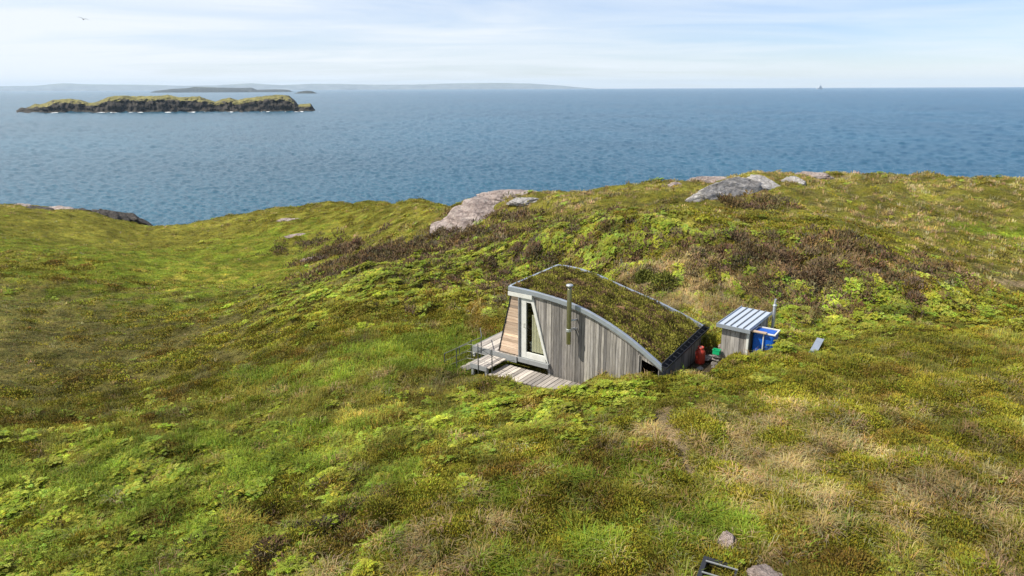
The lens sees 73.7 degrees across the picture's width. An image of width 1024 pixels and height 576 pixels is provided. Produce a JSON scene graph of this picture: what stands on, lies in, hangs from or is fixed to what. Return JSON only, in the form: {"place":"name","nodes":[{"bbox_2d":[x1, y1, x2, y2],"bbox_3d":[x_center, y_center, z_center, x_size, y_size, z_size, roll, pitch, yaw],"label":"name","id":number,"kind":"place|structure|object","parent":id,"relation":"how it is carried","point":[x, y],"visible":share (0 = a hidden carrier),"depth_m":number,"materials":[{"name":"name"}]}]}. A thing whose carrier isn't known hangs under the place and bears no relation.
{"place":"outdoors","nodes":[
{"label":"outdoors","id":0,"kind":"place"},
{"bbox_2d":[16,95,314,112],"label":"island","id":1,"kind":"structure","parent":0,"point":[168,103],"depth_m":931.92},
{"bbox_2d":[150,87,291,92],"bbox_3d":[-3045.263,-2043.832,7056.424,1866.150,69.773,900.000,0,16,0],"label":"island","id":2,"kind":"structure","parent":0,"point":[198,89],"depth_m":6774.91,"materials":[{"name":"grey stone"}]},
{"bbox_2d":[0,83,594,90],"bbox_3d":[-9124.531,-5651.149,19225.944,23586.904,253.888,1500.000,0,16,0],"label":"mainland hills","id":3,"kind":"structure","parent":0,"point":[78,87],"depth_m":18908.78,"materials":[{"name":"grey"}]},
{"bbox_2d":[0,87,1023,225],"bbox_3d":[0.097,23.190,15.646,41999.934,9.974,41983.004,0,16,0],"label":"sea","id":4,"kind":"structure","parent":0,"point":[448,147],"depth_m":385.39,"materials":[{"name":"liquid"}]},
{"bbox_2d":[54,111,302,112],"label":"surf foam","id":5,"kind":"object","parent":4,"relation":"on","point":[142,112],"visible":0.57,"depth_m":923.51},
{"bbox_2d":[294,91,314,93],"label":"islet","id":6,"kind":"object","parent":4,"relation":"in","point":[302,92],"visible":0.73,"depth_m":4613.91,"materials":[{"name":"grey stone"}]},
{"bbox_2d":[0,172,1023,575],"bbox_3d":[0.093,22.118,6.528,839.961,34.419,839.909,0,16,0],"label":"ground","id":7,"kind":"structure","parent":0,"point":[22,218],"depth_m":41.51,"materials":[{"name":"green plant"}]},
{"bbox_2d":[14,203,30,205],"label":"rock outcrop","id":8,"kind":"object","parent":7,"relation":"on","point":[22,204],"visible":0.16,"depth_m":90.49,"materials":[{"name":"grey stone"}]},
{"bbox_2d":[25,206,53,209],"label":"rock outcrop","id":9,"kind":"object","parent":7,"relation":"on","point":[41,207],"visible":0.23,"depth_m":88.61,"materials":[{"name":"grey stone"}]},
{"bbox_2d":[51,206,73,209],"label":"rock outcrop","id":10,"kind":"object","parent":7,"relation":"on","point":[57,207],"visible":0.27,"depth_m":91.67,"materials":[{"name":"grey stone"}]},
{"bbox_2d":[92,209,129,220],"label":"rock outcrop","id":11,"kind":"object","parent":7,"relation":"on","point":[116,215],"visible":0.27,"depth_m":93.77,"materials":[{"name":"grey stone"}]},
{"bbox_2d":[123,212,152,225],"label":"rock outcrop","id":12,"kind":"object","parent":7,"relation":"on","point":[133,217],"visible":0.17,"depth_m":95.72,"materials":[{"name":"grey stone"}]},
{"bbox_2d":[277,218,297,221],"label":"rock outcrop","id":13,"kind":"object","parent":7,"relation":"on","point":[284,219],"visible":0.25,"depth_m":79.40,"materials":[{"name":"grey stone"}]},
{"bbox_2d":[284,233,304,238],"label":"rock outcrop","id":14,"kind":"object","parent":7,"relation":"on","point":[293,235],"visible":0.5,"depth_m":66.75,"materials":[{"name":"grey stone"}]},
{"bbox_2d":[429,195,495,234],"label":"rock outcrop","id":15,"kind":"object","parent":7,"relation":"on","point":[465,213],"visible":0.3,"depth_m":47.95,"materials":[{"name":"grey stone"}]},
{"bbox_2d":[476,189,535,204],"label":"rock outcrop","id":16,"kind":"object","parent":7,"relation":"on","point":[494,196],"visible":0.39,"depth_m":49.32,"materials":[{"name":"grey stone"}]},
{"bbox_2d":[0,291,1014,575],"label":"bracken","id":17,"kind":"object","parent":7,"relation":"on","point":[10,509],"visible":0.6,"depth_m":17.55,"materials":[{"name":"green plant"}]},
{"bbox_2d":[0,291,1023,575],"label":"heather","id":18,"kind":"object","parent":7,"relation":"on","point":[544,505],"visible":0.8,"depth_m":15.89,"materials":[{"name":"green plant"}]},
{"bbox_2d":[0,301,1023,575],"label":"lush grass","id":19,"kind":"structure","parent":7,"relation":"on","point":[248,457],"depth_m":16.53,"materials":[{"name":"green plant"}]},
{"bbox_2d":[0,287,1023,575],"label":"dry grass","id":20,"kind":"structure","parent":7,"relation":"on","point":[780,461],"depth_m":14.18,"materials":[{"name":"beige plant"}]},
{"bbox_2d":[0,170,1023,400],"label":"heather","id":21,"kind":"object","parent":7,"relation":"on","point":[181,357],"visible":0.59,"depth_m":32.15,"materials":[{"name":"green plant"}]},
{"bbox_2d":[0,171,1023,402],"bbox_3d":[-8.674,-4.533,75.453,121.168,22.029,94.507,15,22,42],"label":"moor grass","id":22,"kind":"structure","parent":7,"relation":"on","point":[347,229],"depth_m":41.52,"materials":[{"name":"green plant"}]},
{"bbox_2d":[0,170,1023,388],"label":"dry grass","id":23,"kind":"structure","parent":7,"relation":"on","point":[730,286],"depth_m":39.44,"materials":[{"name":"green plant"}]},
{"bbox_2d":[0,181,1023,327],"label":"lush grass","id":24,"kind":"structure","parent":7,"relation":"on","point":[303,235],"depth_m":51.97,"materials":[{"name":"green plant"}]},
{"bbox_2d":[444,328,579,388],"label":"wooden deck","id":25,"kind":"structure","parent":7,"relation":"on","point":[489,348],"depth_m":23.24,"materials":[{"name":"grey wood"}]},
{"bbox_2d":[3,169,1023,382],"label":"bracken","id":26,"kind":"object","parent":7,"relation":"on","point":[882,295],"visible":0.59,"depth_m":31.37,"materials":[{"name":"green plant"}]},
{"bbox_2d":[14,172,1022,384],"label":"brown heather","id":27,"kind":"object","parent":7,"relation":"on","point":[395,248],"visible":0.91,"depth_m":30.44,"materials":[{"name":"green plant"}]},
{"bbox_2d":[507,197,537,205],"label":"rock outcrop","id":28,"kind":"object","parent":7,"relation":"on","point":[517,201],"visible":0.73,"depth_m":46.78,"materials":[{"name":"grey stone"}]},
{"bbox_2d":[40,297,1023,575],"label":"brown heather","id":29,"kind":"object","parent":7,"relation":"on","point":[280,543],"visible":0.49,"depth_m":15.28,"materials":[{"name":"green plant"}]},
{"bbox_2d":[498,264,709,383],"bbox_3d":[3.085,1.075,23.318,6.267,3.440,4.293,11,20,33],"label":"turf roofed hut","id":30,"kind":"object","parent":7,"relation":"on","point":[580,325],"visible":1,"depth_m":22.43,"materials":[{"name":"grey wood"}]},
{"bbox_2d":[521,297,548,363],"bbox_3d":[0.756,1.415,22.849,1.119,2.263,0.145,11,20,33],"label":"door","id":31,"kind":"structure","parent":30,"relation":"in","point":[524,353],"depth_m":22.96,"materials":[{"name":"white paint"}]},
{"bbox_2d":[630,267,654,284],"bbox_3d":[5.617,-0.583,29.003,1.274,0.753,1.309,0,16,0],"label":"shrub","id":32,"kind":"object","parent":7,"relation":"on","point":[643,272],"visible":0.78,"depth_m":28.79,"materials":[{"name":"green plant"}]},
{"bbox_2d":[647,269,678,292],"bbox_3d":[6.264,-0.328,28.255,1.730,1.048,1.709,0,16,0],"label":"shrub","id":33,"kind":"object","parent":7,"relation":"on","point":[656,278],"visible":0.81,"depth_m":28.00,"materials":[{"name":"green plant"}]},
{"bbox_2d":[667,182,680,186],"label":"rock outcrop","id":34,"kind":"object","parent":7,"relation":"on","point":[672,183],"visible":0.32,"depth_m":47.74,"materials":[{"name":"grey stone"}]},
{"bbox_2d":[695,346,705,364],"bbox_3d":[6.181,2.197,22.405,0.320,0.594,0.320,0,16,0],"label":"gas bottle","id":35,"kind":"object","parent":7,"relation":"on","point":[700,352],"visible":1,"depth_m":22.30,"materials":[{"name":"orange paint"}]},
{"bbox_2d":[686,176,725,182],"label":"rock outcrop","id":36,"kind":"object","parent":7,"relation":"on","point":[708,179],"visible":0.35,"depth_m":50.64,"materials":[{"name":"grey stone"}]},
{"bbox_2d":[705,355,712,360],"bbox_3d":[6.520,2.326,22.611,0.415,0.234,0.288,-20,25,-49],"label":"stone","id":37,"kind":"object","parent":7,"relation":"on","point":[708,357],"visible":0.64,"depth_m":22.49,"materials":[{"name":"grey stone"}]},
{"bbox_2d":[697,556,738,575],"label":"box frame","id":38,"kind":"object","parent":7,"relation":"on","point":[706,561],"visible":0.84,"depth_m":11.82,"materials":[{"name":"black plastic"}]},
{"bbox_2d":[685,176,762,202],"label":"rock outcrop","id":39,"kind":"object","parent":7,"relation":"on","point":[733,186],"visible":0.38,"depth_m":43.21,"materials":[{"name":"grey stone"}]},
{"bbox_2d":[717,531,736,548],"bbox_3d":[3.941,4.716,12.569,0.437,0.433,0.561,7,18,24],"label":"boulder","id":40,"kind":"object","parent":7,"relation":"on","point":[728,537],"visible":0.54,"depth_m":12.50,"materials":[{"name":"grey stone"}]},
{"bbox_2d":[716,299,776,360],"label":"shed","id":41,"kind":"structure","parent":7,"relation":"on","point":[738,325],"depth_m":22.08,"materials":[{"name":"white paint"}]},
{"bbox_2d":[747,175,779,190],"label":"rock outcrop","id":42,"kind":"object","parent":7,"relation":"on","point":[767,183],"visible":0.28,"depth_m":45.62,"materials":[{"name":"grey stone"}]},
{"bbox_2d":[746,564,782,575],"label":"boulder","id":43,"kind":"object","parent":7,"relation":"on","point":[762,570],"visible":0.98,"depth_m":11.51,"materials":[{"name":"grey stone"}]},
{"bbox_2d":[752,326,780,351],"bbox_3d":[8.059,2.014,21.828,0.720,1.395,0.638,11,20,33],"label":"water tank","id":44,"kind":"object","parent":7,"relation":"on","point":[760,340],"visible":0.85,"depth_m":21.55,"materials":[{"name":"blue plastic"}]},
{"bbox_2d":[750,330,766,333],"bbox_3d":[7.681,1.365,21.496,0.660,0.035,0.130,11,20,33],"label":"plank","id":45,"kind":"object","parent":44,"relation":"on","point":[757,331],"visible":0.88,"depth_m":21.43,"materials":[{"name":"wood"}]},
{"bbox_2d":[766,248,792,264],"bbox_3d":[11.202,-1.419,29.119,1.672,0.671,1.642,0,16,0],"label":"shrub","id":46,"kind":"object","parent":7,"relation":"on","point":[783,254],"visible":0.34,"depth_m":28.78,"materials":[{"name":"brown plant"}]},
{"bbox_2d":[781,176,805,185],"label":"rock outcrop","id":47,"kind":"object","parent":7,"relation":"on","point":[798,180],"visible":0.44,"depth_m":47.51,"materials":[{"name":"grey stone"}]},
{"bbox_2d":[797,266,831,287],"bbox_3d":[12.316,-0.549,27.773,1.761,0.835,1.797,0,16,0],"label":"shrub","id":48,"kind":"object","parent":7,"relation":"on","point":[820,274],"visible":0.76,"depth_m":27.49,"materials":[{"name":"brown plant"}]},
{"bbox_2d":[795,171,834,179],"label":"rock outcrop","id":49,"kind":"object","parent":7,"relation":"on","point":[819,175],"visible":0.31,"depth_m":52.16,"materials":[{"name":"grey stone"}]},
{"bbox_2d":[809,338,823,352],"bbox_3d":[9.732,1.845,21.806,0.225,0.046,1.240,14,26,31],"label":"metal sheet","id":50,"kind":"object","parent":7,"relation":"on","point":[817,344],"visible":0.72,"depth_m":21.87,"materials":[{"name":"metal"}]},
{"bbox_2d":[0,0,1023,88],"label":"sky","id":51,"kind":"structure","parent":0,"point":[597,44],"materials":[{"name":"blue"}]},
{"bbox_3d":[6.670,2.333,22.317,0.277,0.130,0.260,0,16,0],"label":"stone","id":52,"kind":"object","parent":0,"visible":0},
{"bbox_2d":[712,354,721,358],"bbox_3d":[6.676,2.218,22.284,0.294,0.148,0.221,0,16,0],"label":"stone","id":53,"kind":"object","parent":52,"relation":"on","point":[717,356],"visible":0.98,"depth_m":22.19,"materials":[{"name":"grey stone"}]},
{"bbox_2d":[712,348,720,354],"bbox_3d":[6.669,2.073,22.243,0.238,0.155,0.188,11,20,33],"label":"crate","id":54,"kind":"object","parent":53,"relation":"on","point":[716,351],"visible":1,"depth_m":22.20,"materials":[{"name":"green plastic"}]}
]}

